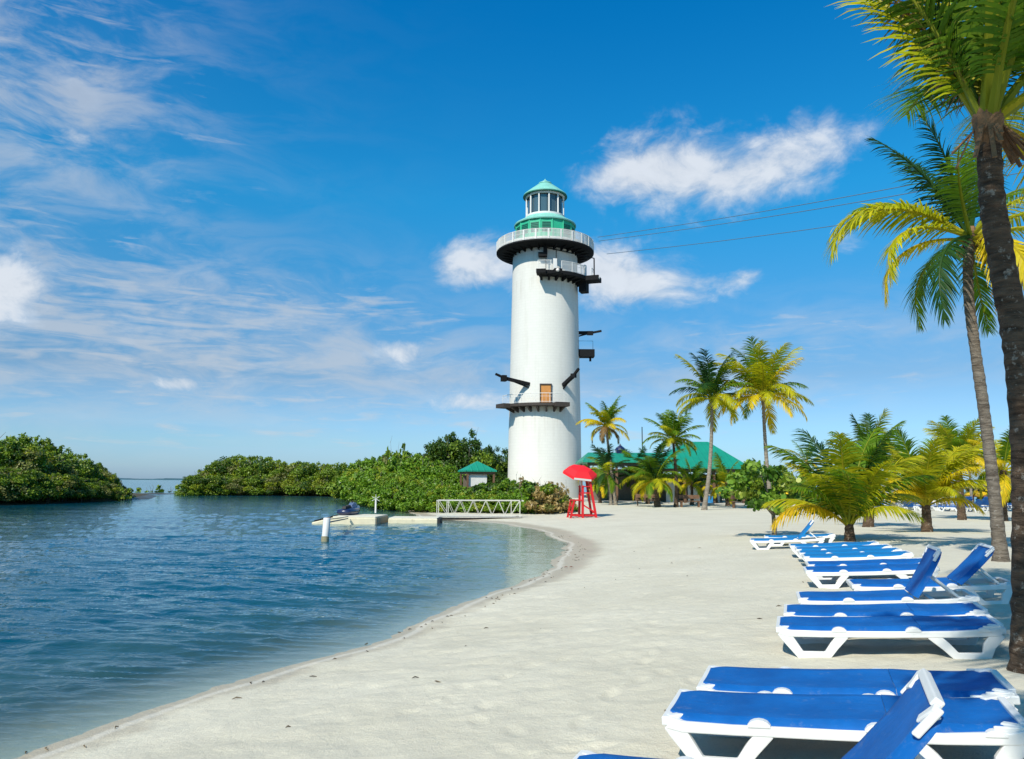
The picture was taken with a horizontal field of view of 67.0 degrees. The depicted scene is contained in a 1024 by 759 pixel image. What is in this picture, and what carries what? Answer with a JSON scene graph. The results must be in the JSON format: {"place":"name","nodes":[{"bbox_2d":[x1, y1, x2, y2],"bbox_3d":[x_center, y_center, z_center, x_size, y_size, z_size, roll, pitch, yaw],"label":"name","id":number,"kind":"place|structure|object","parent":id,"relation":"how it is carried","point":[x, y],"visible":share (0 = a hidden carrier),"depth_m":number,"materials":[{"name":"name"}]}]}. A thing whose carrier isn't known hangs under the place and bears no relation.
{"place":"outdoors","nodes":[
{"label":"outdoors","id":0,"kind":"place"},
{"bbox_2d":[0,480,976,721],"bbox_3d":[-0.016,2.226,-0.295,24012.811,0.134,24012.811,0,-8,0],"label":"lagoon water","id":1,"kind":"structure","parent":0,"point":[96,591],"depth_m":18.81,"materials":[{"name":"blue liquid"}]},
{"bbox_2d":[332,514,387,524],"bbox_3d":[-8.185,7.688,41.990,2.330,0.612,3.100,0,-8,3],"label":"floating dock","id":2,"kind":"object","parent":1,"relation":"on","point":[367,519],"visible":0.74,"depth_m":40.50,"materials":[{"name":"beige plastic"}]},
{"bbox_2d":[337,500,359,514],"bbox_3d":[-8.960,7.159,42.991,0.918,0.883,2.320,-1,-8,10],"label":"jet ski","id":3,"kind":"object","parent":2,"relation":"on","point":[352,508],"visible":1,"depth_m":42.27,"materials":[{"name":"blue plastic"}]},
{"bbox_2d":[388,516,441,523],"bbox_3d":[-5.266,7.814,42.524,2.761,0.485,2.200,0,-8,0],"label":"floating dock","id":4,"kind":"object","parent":1,"relation":"on","point":[414,519],"visible":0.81,"depth_m":41.46,"materials":[{"name":"beige plastic"}]},
{"bbox_2d":[0,493,1023,758],"bbox_3d":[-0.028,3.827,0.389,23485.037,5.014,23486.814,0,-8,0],"label":"sand beach","id":5,"kind":"structure","parent":0,"point":[612,657],"depth_m":8.51,"materials":[{"name":"beige sand"}]},
{"bbox_2d":[0,466,29,498],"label":"mangrove tree","id":6,"kind":"object","parent":5,"relation":"on","point":[4,481],"visible":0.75,"depth_m":65.90,"materials":[{"name":"green plant"}]},
{"bbox_2d":[0,468,47,501],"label":"mangrove tree","id":7,"kind":"object","parent":5,"relation":"on","point":[22,482],"visible":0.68,"depth_m":66.73,"materials":[{"name":"green plant"}]},
{"bbox_2d":[0,436,48,474],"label":"mangrove tree","id":8,"kind":"object","parent":5,"relation":"on","point":[7,452],"visible":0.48,"depth_m":71.04,"materials":[{"name":"green plant"}]},
{"bbox_2d":[0,441,57,474],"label":"mangrove tree","id":9,"kind":"object","parent":5,"relation":"on","point":[41,457],"visible":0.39,"depth_m":71.83,"materials":[{"name":"green plant"}]},
{"bbox_2d":[8,469,56,501],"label":"mangrove tree","id":10,"kind":"object","parent":5,"relation":"on","point":[37,477],"visible":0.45,"depth_m":68.56,"materials":[{"name":"green plant"}]},
{"bbox_2d":[18,435,63,454],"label":"mangrove tree","id":11,"kind":"object","parent":5,"relation":"on","point":[42,442],"visible":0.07,"depth_m":87.42,"materials":[{"name":"green plant"}]},
{"bbox_2d":[27,472,73,501],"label":"mangrove tree","id":12,"kind":"object","parent":5,"relation":"on","point":[60,491],"visible":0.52,"depth_m":70.63,"materials":[{"name":"green plant"}]},
{"bbox_2d":[36,447,79,476],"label":"mangrove tree","id":13,"kind":"object","parent":5,"relation":"on","point":[57,463],"visible":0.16,"depth_m":75.90,"materials":[{"name":"green plant"}]},
{"bbox_2d":[50,472,85,500],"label":"mangrove tree","id":14,"kind":"object","parent":5,"relation":"on","point":[69,480],"visible":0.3,"depth_m":72.83,"materials":[{"name":"green plant"}]},
{"bbox_2d":[54,452,90,482],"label":"mangrove tree","id":15,"kind":"object","parent":5,"relation":"on","point":[65,455],"visible":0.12,"depth_m":78.75,"materials":[{"name":"green plant"}]},
{"bbox_2d":[67,476,97,500],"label":"mangrove tree","id":16,"kind":"object","parent":5,"relation":"on","point":[89,491],"visible":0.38,"depth_m":74.93,"materials":[{"name":"green plant"}]},
{"bbox_2d":[74,458,103,482],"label":"mangrove tree","id":17,"kind":"object","parent":5,"relation":"on","point":[91,469],"visible":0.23,"depth_m":81.32,"materials":[{"name":"green plant"}]},
{"bbox_2d":[80,478,112,499],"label":"mangrove tree","id":18,"kind":"object","parent":5,"relation":"on","point":[99,487],"visible":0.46,"depth_m":77.57,"materials":[{"name":"green plant"}]},
{"bbox_2d":[96,480,121,499],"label":"mangrove tree","id":19,"kind":"object","parent":5,"relation":"on","point":[110,486],"visible":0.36,"depth_m":80.13,"materials":[{"name":"green plant"}]},
{"bbox_2d":[173,475,218,495],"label":"mangrove tree","id":20,"kind":"object","parent":5,"relation":"on","point":[189,485],"visible":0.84,"depth_m":110.26,"materials":[{"name":"green plant"}]},
{"bbox_2d":[192,475,231,495],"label":"mangrove tree","id":21,"kind":"object","parent":5,"relation":"on","point":[218,480],"visible":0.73,"depth_m":111.31,"materials":[{"name":"green plant"}]},
{"bbox_2d":[202,460,237,478],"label":"mangrove tree","id":22,"kind":"object","parent":5,"relation":"on","point":[214,469],"visible":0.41,"depth_m":117.80,"materials":[{"name":"green plant"}]},
{"bbox_2d":[212,475,250,495],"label":"mangrove tree","id":23,"kind":"object","parent":5,"relation":"on","point":[234,482],"visible":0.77,"depth_m":112.21,"materials":[{"name":"green plant"}]},
{"bbox_2d":[215,457,249,493],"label":"mangrove tree","id":24,"kind":"object","parent":5,"relation":"on","point":[228,462],"visible":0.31,"depth_m":118.93,"materials":[{"name":"green plant"}]},
{"bbox_2d":[233,455,260,477],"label":"mangrove tree","id":25,"kind":"object","parent":5,"relation":"on","point":[242,458],"visible":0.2,"depth_m":119.57,"materials":[{"name":"green plant"}]},
{"bbox_2d":[235,475,265,495],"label":"mangrove tree","id":26,"kind":"object","parent":5,"relation":"on","point":[255,489],"visible":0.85,"depth_m":113.02,"materials":[{"name":"green plant"}]},
{"bbox_2d":[240,456,277,485],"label":"mangrove tree","id":27,"kind":"object","parent":5,"relation":"on","point":[251,469],"visible":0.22,"depth_m":118.43,"materials":[{"name":"green plant"}]},
{"bbox_2d":[257,459,291,493],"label":"mangrove tree","id":28,"kind":"object","parent":5,"relation":"on","point":[269,467],"visible":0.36,"depth_m":117.16,"materials":[{"name":"green plant"}]},
{"bbox_2d":[259,476,289,494],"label":"mangrove tree","id":29,"kind":"object","parent":5,"relation":"on","point":[269,483],"visible":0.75,"depth_m":114.08,"materials":[{"name":"green plant"}]},
{"bbox_2d":[270,461,306,494],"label":"mangrove tree","id":30,"kind":"object","parent":5,"relation":"on","point":[291,467],"visible":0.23,"depth_m":116.51,"materials":[{"name":"green plant"}]},
{"bbox_2d":[278,462,320,495],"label":"mangrove tree","id":31,"kind":"object","parent":5,"relation":"on","point":[286,486],"visible":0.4,"depth_m":114.03,"materials":[{"name":"green plant"}]},
{"bbox_2d":[296,461,331,495],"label":"mangrove tree","id":32,"kind":"object","parent":5,"relation":"on","point":[313,473],"visible":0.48,"depth_m":113.58,"materials":[{"name":"green plant"}]},
{"bbox_2d":[307,462,342,495],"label":"mangrove tree","id":33,"kind":"object","parent":5,"relation":"on","point":[319,487],"visible":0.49,"depth_m":112.19,"materials":[{"name":"green plant"}]},
{"bbox_2d":[327,462,372,498],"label":"leafy shrub","id":34,"kind":"object","parent":5,"relation":"on","point":[337,487],"visible":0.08,"depth_m":89.78,"materials":[{"name":"green plant"}]},
{"bbox_2d":[340,472,371,502],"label":"leafy shrub","id":35,"kind":"object","parent":5,"relation":"on","point":[352,484],"visible":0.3,"depth_m":77.69,"materials":[{"name":"green plant"}]},
{"bbox_2d":[343,461,385,501],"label":"leafy shrub","id":36,"kind":"object","parent":5,"relation":"on","point":[352,473],"visible":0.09,"depth_m":84.67,"materials":[{"name":"green plant"}]},
{"bbox_2d":[353,470,386,499],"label":"leafy shrub","id":37,"kind":"object","parent":5,"relation":"on","point":[364,481],"visible":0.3,"depth_m":76.11,"materials":[{"name":"green plant"}]},
{"bbox_2d":[353,481,394,505],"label":"leafy shrub","id":38,"kind":"object","parent":5,"relation":"on","point":[366,496],"visible":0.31,"depth_m":68.45,"materials":[{"name":"green plant"}]},
{"bbox_2d":[361,461,398,475],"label":"leafy shrub","id":39,"kind":"object","parent":5,"relation":"on","point":[382,465],"visible":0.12,"depth_m":82.96,"materials":[{"name":"green plant"}]},
{"bbox_2d":[367,484,405,509],"bbox_3d":[-9.801,9.577,62.334,3.856,2.230,4.093,-4,-9,32],"label":"leafy shrub","id":40,"kind":"object","parent":5,"relation":"on","point":[383,493],"visible":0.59,"depth_m":61.22,"materials":[{"name":"green plant"}]},
{"bbox_2d":[385,472,417,488],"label":"leafy shrub","id":41,"kind":"object","parent":5,"relation":"on","point":[402,480],"visible":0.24,"depth_m":72.25,"materials":[{"name":"green plant"}]},
{"bbox_2d":[383,456,422,477],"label":"leafy shrub","id":42,"kind":"object","parent":5,"relation":"on","point":[402,463],"visible":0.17,"depth_m":82.01,"materials":[{"name":"green plant"}]},
{"bbox_2d":[384,487,423,509],"bbox_3d":[-8.084,9.353,60.198,3.775,1.950,3.641,-2,-8,14],"label":"leafy shrub","id":43,"kind":"object","parent":5,"relation":"on","point":[401,495],"visible":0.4,"depth_m":59.68,"materials":[{"name":"green plant"}]},
{"bbox_2d":[399,487,431,511],"bbox_3d":[-6.457,8.943,57.275,3.775,1.950,3.641,3,-8,-17],"label":"leafy shrub","id":44,"kind":"object","parent":5,"relation":"on","point":[408,505],"visible":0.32,"depth_m":56.55,"materials":[{"name":"green plant"}]},
{"bbox_2d":[404,475,431,491],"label":"leafy shrub","id":45,"kind":"object","parent":5,"relation":"on","point":[419,481],"visible":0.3,"depth_m":71.23,"materials":[{"name":"green plant"}]},
{"bbox_2d":[410,460,451,482],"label":"leafy shrub","id":46,"kind":"object","parent":5,"relation":"on","point":[433,470],"visible":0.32,"depth_m":79.88,"materials":[{"name":"green plant"}]},
{"bbox_2d":[414,488,456,511],"bbox_3d":[-5.131,8.688,55.413,3.466,1.889,3.266,-4,-9,32],"label":"leafy shrub","id":47,"kind":"object","parent":5,"relation":"on","point":[429,498],"visible":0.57,"depth_m":54.82,"materials":[{"name":"green plant"}]},
{"bbox_2d":[425,434,469,468],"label":"dark tree","id":48,"kind":"object","parent":5,"relation":"on","point":[442,446],"visible":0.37,"depth_m":101.48,"materials":[{"name":"green plant"}]},
{"bbox_2d":[433,489,463,511],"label":"leafy shrub","id":49,"kind":"object","parent":5,"relation":"on","point":[454,495],"visible":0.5,"depth_m":53.69,"materials":[{"name":"green plant"}]},
{"bbox_2d":[430,465,466,485],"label":"leafy shrub","id":50,"kind":"object","parent":5,"relation":"on","point":[445,474],"visible":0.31,"depth_m":78.36,"materials":[{"name":"green plant"}]},
{"bbox_2d":[454,489,481,512],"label":"leafy shrub","id":51,"kind":"object","parent":5,"relation":"on","point":[468,494],"visible":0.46,"depth_m":52.88,"materials":[{"name":"green plant"}]},
{"bbox_2d":[436,428,501,483],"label":"dark tree","id":52,"kind":"object","parent":5,"relation":"on","point":[471,455],"visible":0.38,"depth_m":101.06,"materials":[{"name":"green plant"}]},
{"bbox_2d":[458,461,496,489],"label":"kiosk","id":53,"kind":"object","parent":5,"relation":"on","point":[477,472],"visible":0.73,"depth_m":68.49,"materials":[{"name":"teal wood"}]},
{"bbox_2d":[436,500,522,519],"bbox_3d":[-1.886,7.831,46.128,5.154,1.294,1.170,0,-8,0],"label":"gangway","id":54,"kind":"object","parent":5,"relation":"on","point":[504,515],"visible":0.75,"depth_m":45.63,"materials":[{"name":"metal"}]},
{"bbox_2d":[466,490,497,512],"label":"leafy shrub","id":55,"kind":"object","parent":5,"relation":"on","point":[482,495],"visible":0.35,"depth_m":51.89,"materials":[{"name":"green plant"}]},
{"bbox_2d":[482,444,506,483],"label":"dark tree","id":56,"kind":"object","parent":5,"relation":"on","point":[497,464],"visible":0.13,"depth_m":105.11,"materials":[{"name":"green plant"}]},
{"bbox_2d":[483,490,523,512],"bbox_3d":[-0.493,8.145,51.366,2.866,1.658,3.042,1,-8,-7],"label":"leafy shrub","id":57,"kind":"object","parent":5,"relation":"on","point":[507,496],"visible":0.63,"depth_m":50.58,"materials":[{"name":"green plant"}]},
{"bbox_2d":[483,478,537,512],"bbox_3d":[0.350,7.973,52.254,4.533,2.614,4.253,-2,-8,18],"label":"round bush","id":58,"kind":"object","parent":5,"relation":"on","point":[504,487],"visible":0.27,"depth_m":52.14,"materials":[{"name":"green plant"}]},
{"bbox_2d":[508,485,557,513],"bbox_3d":[1.252,7.924,50.476,3.199,2.123,3.321,5,-9,-29],"label":"round bush","id":59,"kind":"object","parent":5,"relation":"on","point":[526,495],"visible":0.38,"depth_m":49.68,"materials":[{"name":"green plant"}]},
{"bbox_2d":[524,478,571,513],"bbox_3d":[2.136,7.610,49.730,3.253,2.597,3.377,-1,-8,13],"label":"dry bush","id":60,"kind":"object","parent":5,"relation":"on","point":[542,492],"visible":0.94,"depth_m":49.22,"materials":[{"name":"green plant"}]},
{"bbox_2d":[495,179,601,497],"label":"lighthouse","id":61,"kind":"object","parent":5,"relation":"on","point":[544,251],"visible":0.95,"depth_m":97.68,"materials":[{"name":"paint"}]},
{"bbox_2d":[540,384,551,401],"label":"door","id":62,"kind":"structure","parent":61,"relation":"in","point":[545,389],"depth_m":95.96,"materials":[{"name":"wood"}]},
{"bbox_2d":[600,162,1023,236],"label":"zip line cable","id":63,"kind":"object","parent":61,"relation":"attached to","point":[773,209],"visible":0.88,"depth_m":72.92,"materials":[{"name":"black metal"}]},
{"bbox_2d":[601,172,1023,240],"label":"zip line cable","id":64,"kind":"object","parent":61,"relation":"attached to","point":[790,213],"visible":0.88,"depth_m":71.60,"materials":[{"name":"black metal"}]},
{"bbox_2d":[567,481,596,517],"bbox_3d":[4.070,6.968,45.285,1.612,2.326,1.249,1,-8,-8],"label":"lifeguard chair","id":65,"kind":"object","parent":5,"relation":"on","point":[580,499],"visible":0.89,"depth_m":44.94,"materials":[{"name":"red paint"}]},
{"bbox_2d":[563,464,596,485],"bbox_3d":[4.002,6.104,45.582,2.068,2.194,1.762,1,-8,-6],"label":"parasol","id":66,"kind":"object","parent":65,"relation":"attached to","point":[579,472],"visible":0.99,"depth_m":45.12,"materials":[{"name":"red fabric"}]},
{"bbox_2d":[576,395,629,504],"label":"coconut palm","id":67,"kind":"object","parent":5,"relation":"on","point":[606,421],"visible":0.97,"depth_m":67.32,"materials":[{"name":"green plant"}]},
{"bbox_2d":[586,443,632,504],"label":"coconut palm","id":68,"kind":"object","parent":5,"relation":"on","point":[604,462],"visible":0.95,"depth_m":67.11,"materials":[{"name":"green plant"}]},
{"bbox_2d":[575,429,672,502],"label":"pavilion","id":69,"kind":"structure","parent":5,"relation":"on","point":[624,494],"depth_m":79.67,"materials":[{"name":"green wood"}]},
{"bbox_2d":[614,445,647,500],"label":"coconut palm","id":70,"kind":"object","parent":5,"relation":"on","point":[625,451],"visible":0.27,"depth_m":77.74,"materials":[{"name":"green plant"}]},
{"bbox_2d":[621,440,683,506],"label":"coconut palm","id":71,"kind":"object","parent":5,"relation":"on","point":[653,468],"visible":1,"depth_m":61.97,"materials":[{"name":"green plant"}]},
{"bbox_2d":[642,410,704,506],"bbox_3d":[13.035,6.250,62.911,4.751,8.368,5.192,6,-10,-38],"label":"coconut palm","id":72,"kind":"object","parent":5,"relation":"on","point":[671,427],"visible":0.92,"depth_m":62.79,"materials":[{"name":"green plant"}]},
{"bbox_2d":[667,457,715,504],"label":"coconut palm","id":73,"kind":"object","parent":5,"relation":"on","point":[690,478],"visible":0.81,"depth_m":68.67,"materials":[{"name":"green plant"}]},
{"bbox_2d":[641,442,744,504],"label":"pavilion","id":74,"kind":"structure","parent":5,"relation":"on","point":[729,461],"depth_m":74.07,"materials":[{"name":"green wood"}]},
{"bbox_2d":[669,348,753,509],"bbox_3d":[14.744,3.727,56.434,6.430,11.756,6.640,0,-8,0],"label":"coconut palm","id":75,"kind":"object","parent":5,"relation":"on","point":[708,385],"visible":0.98,"depth_m":56.52,"materials":[{"name":"green plant"}]},
{"bbox_2d":[695,453,738,505],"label":"coconut palm","id":76,"kind":"object","parent":5,"relation":"on","point":[722,473],"visible":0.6,"depth_m":66.81,"materials":[{"name":"green plant"}]},
{"bbox_2d":[573,668,945,758],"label":"sun lounger","id":77,"kind":"object","parent":5,"relation":"on","point":[906,725],"visible":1,"depth_m":3.20,"materials":[{"name":"blue fabric"}]},
{"bbox_2d":[734,460,788,501],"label":"leafy shrub","id":78,"kind":"object","parent":5,"relation":"on","point":[758,484],"visible":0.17,"depth_m":76.97,"materials":[{"name":"green plant"}]},
{"bbox_2d":[712,336,813,507],"bbox_3d":[18.253,3.265,55.880,7.942,12.536,7.714,0,-8,0],"label":"coconut palm","id":79,"kind":"object","parent":5,"relation":"on","point":[764,379],"visible":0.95,"depth_m":55.71,"materials":[{"name":"green plant"}]},
{"bbox_2d":[715,458,824,534],"bbox_3d":[9.039,4.167,27.037,4.144,2.780,3.025,0,-8,0],"label":"sea grape tree","id":80,"kind":"object","parent":5,"relation":"on","point":[738,482],"visible":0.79,"depth_m":26.26,"materials":[{"name":"green plant"}]},
{"bbox_2d":[750,519,824,549],"bbox_3d":[7.386,4.184,20.849,1.889,0.758,0.696,-6,-9,16],"label":"sun lounger","id":81,"kind":"object","parent":5,"relation":"on","point":[772,541],"visible":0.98,"depth_m":20.62,"materials":[{"name":"white plastic"}]},
{"bbox_2d":[764,533,835,545],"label":"sun lounger","id":82,"kind":"object","parent":5,"relation":"on","point":[830,537],"visible":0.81,"depth_m":21.86,"materials":[{"name":"white plastic"}]},
{"bbox_2d":[785,435,819,477],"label":"coconut palm","id":83,"kind":"object","parent":5,"relation":"on","point":[802,457],"visible":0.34,"depth_m":65.77,"materials":[{"name":"green plant"}]},
{"bbox_2d":[789,541,878,557],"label":"sun lounger","id":84,"kind":"object","parent":5,"relation":"on","point":[791,546],"visible":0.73,"depth_m":17.69,"materials":[{"name":"blue fabric"}]},
{"bbox_2d":[662,689,1023,758],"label":"sun lounger","id":85,"kind":"object","parent":5,"relation":"on","point":[761,720],"visible":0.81,"depth_m":4.42,"materials":[{"name":"blue fabric"}]},
{"bbox_2d":[794,544,891,554],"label":"sun lounger","id":86,"kind":"object","parent":5,"relation":"on","point":[845,547],"visible":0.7,"depth_m":16.50,"materials":[{"name":"blue fabric"}]},
{"bbox_2d":[797,547,901,560],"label":"sun lounger","id":87,"kind":"object","parent":5,"relation":"on","point":[888,549],"visible":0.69,"depth_m":15.48,"materials":[{"name":"blue fabric"}]},
{"bbox_2d":[762,427,938,541],"bbox_3d":[9.993,3.124,23.155,4.809,3.557,4.947,0,-8,0],"label":"coconut palm","id":88,"kind":"object","parent":5,"relation":"on","point":[847,482],"visible":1,"depth_m":22.54,"materials":[{"name":"green plant"}]},
{"bbox_2d":[801,550,913,560],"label":"sun lounger","id":89,"kind":"object","parent":5,"relation":"on","point":[903,554],"visible":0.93,"depth_m":14.41,"materials":[{"name":"blue fabric"}]},
{"bbox_2d":[696,665,1020,710],"bbox_3d":[2.254,2.149,5.194,1.890,0.306,0.696,-7,-10,20],"label":"sun lounger","id":90,"kind":"object","parent":5,"relation":"on","point":[967,682],"visible":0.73,"depth_m":5.15,"materials":[{"name":"blue fabric"}]},
{"bbox_2d":[805,557,921,579],"bbox_3d":[5.970,3.199,13.004,1.890,0.306,0.696,-6,-9,16],"label":"sun lounger","id":91,"kind":"object","parent":5,"relation":"on","point":[865,562],"visible":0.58,"depth_m":12.94,"materials":[{"name":"blue fabric"}]},
{"bbox_2d":[803,563,939,588],"bbox_3d":[5.600,3.077,12.125,1.890,0.306,0.696,-6,-9,16],"label":"sun lounger","id":92,"kind":"object","parent":5,"relation":"on","point":[844,573],"visible":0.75,"depth_m":11.97,"materials":[{"name":"blue plastic"}]},
{"bbox_2d":[823,408,923,526],"bbox_3d":[15.837,3.938,34.216,4.247,5.353,4.216,0,-8,0],"label":"coconut palm","id":93,"kind":"object","parent":5,"relation":"on","point":[860,433],"visible":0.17,"depth_m":34.12,"materials":[{"name":"green plant"}]},
{"bbox_2d":[783,601,989,638],"bbox_3d":[3.840,2.518,8.049,1.890,0.306,0.696,-6,-9,19],"label":"sun lounger","id":94,"kind":"object","parent":5,"relation":"on","point":[908,609],"visible":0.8,"depth_m":7.97,"materials":[{"name":"blue fabric"}]},
{"bbox_2d":[796,544,979,604],"bbox_3d":[4.355,2.406,9.140,1.889,0.817,0.696,-6,-9,17],"label":"sun lounger","id":95,"kind":"object","parent":5,"relation":"on","point":[922,574],"visible":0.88,"depth_m":8.98,"materials":[{"name":"blue fabric"}]},
{"bbox_2d":[776,614,1006,658],"bbox_3d":[3.494,2.411,7.266,1.890,0.306,0.696,-6,-9,19],"label":"sun lounger","id":96,"kind":"object","parent":5,"relation":"on","point":[835,632],"visible":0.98,"depth_m":7.10,"materials":[{"name":"white plastic"}]},
{"bbox_2d":[824,111,1023,561],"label":"coconut palm","id":97,"kind":"object","parent":5,"relation":"on","point":[955,194],"visible":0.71,"depth_m":15.62,"materials":[{"name":"green plant"}]},
{"bbox_2d":[828,0,1023,673],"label":"coconut palm","id":98,"kind":"object","parent":5,"relation":"on","point":[979,64],"visible":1,"depth_m":6.56,"materials":[{"name":"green plant"}]},
{"bbox_2d":[871,426,986,531],"bbox_3d":[15.462,3.734,28.897,4.555,4.065,4.559,0,-8,0],"label":"coconut palm","id":99,"kind":"object","parent":5,"relation":"on","point":[945,487],"visible":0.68,"depth_m":28.32,"materials":[{"name":"green plant"}]},
{"bbox_2d":[846,543,1011,604],"bbox_3d":[5.405,2.546,10.092,1.889,0.731,0.696,-5,-9,16],"label":"sun lounger","id":100,"kind":"object","parent":5,"relation":"on","point":[971,564],"visible":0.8,"depth_m":9.89,"materials":[{"name":"blue fabric"}]},
{"bbox_2d":[921,415,1001,519],"bbox_3d":[25.001,4.944,43.150,4.318,5.920,4.668,0,-8,0],"label":"coconut palm","id":101,"kind":"object","parent":5,"relation":"on","point":[954,438],"visible":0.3,"depth_m":42.97,"materials":[{"name":"green plant"}]},
{"bbox_2d":[963,425,1010,520],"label":"coconut palm","id":102,"kind":"object","parent":5,"relation":"on","point":[1003,452],"visible":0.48,"depth_m":42.04,"materials":[{"name":"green plant"}]},
{"bbox_2d":[0,0,1023,483],"label":"sky","id":103,"kind":"structure","parent":0,"point":[271,228],"materials":[{"name":"blue"}]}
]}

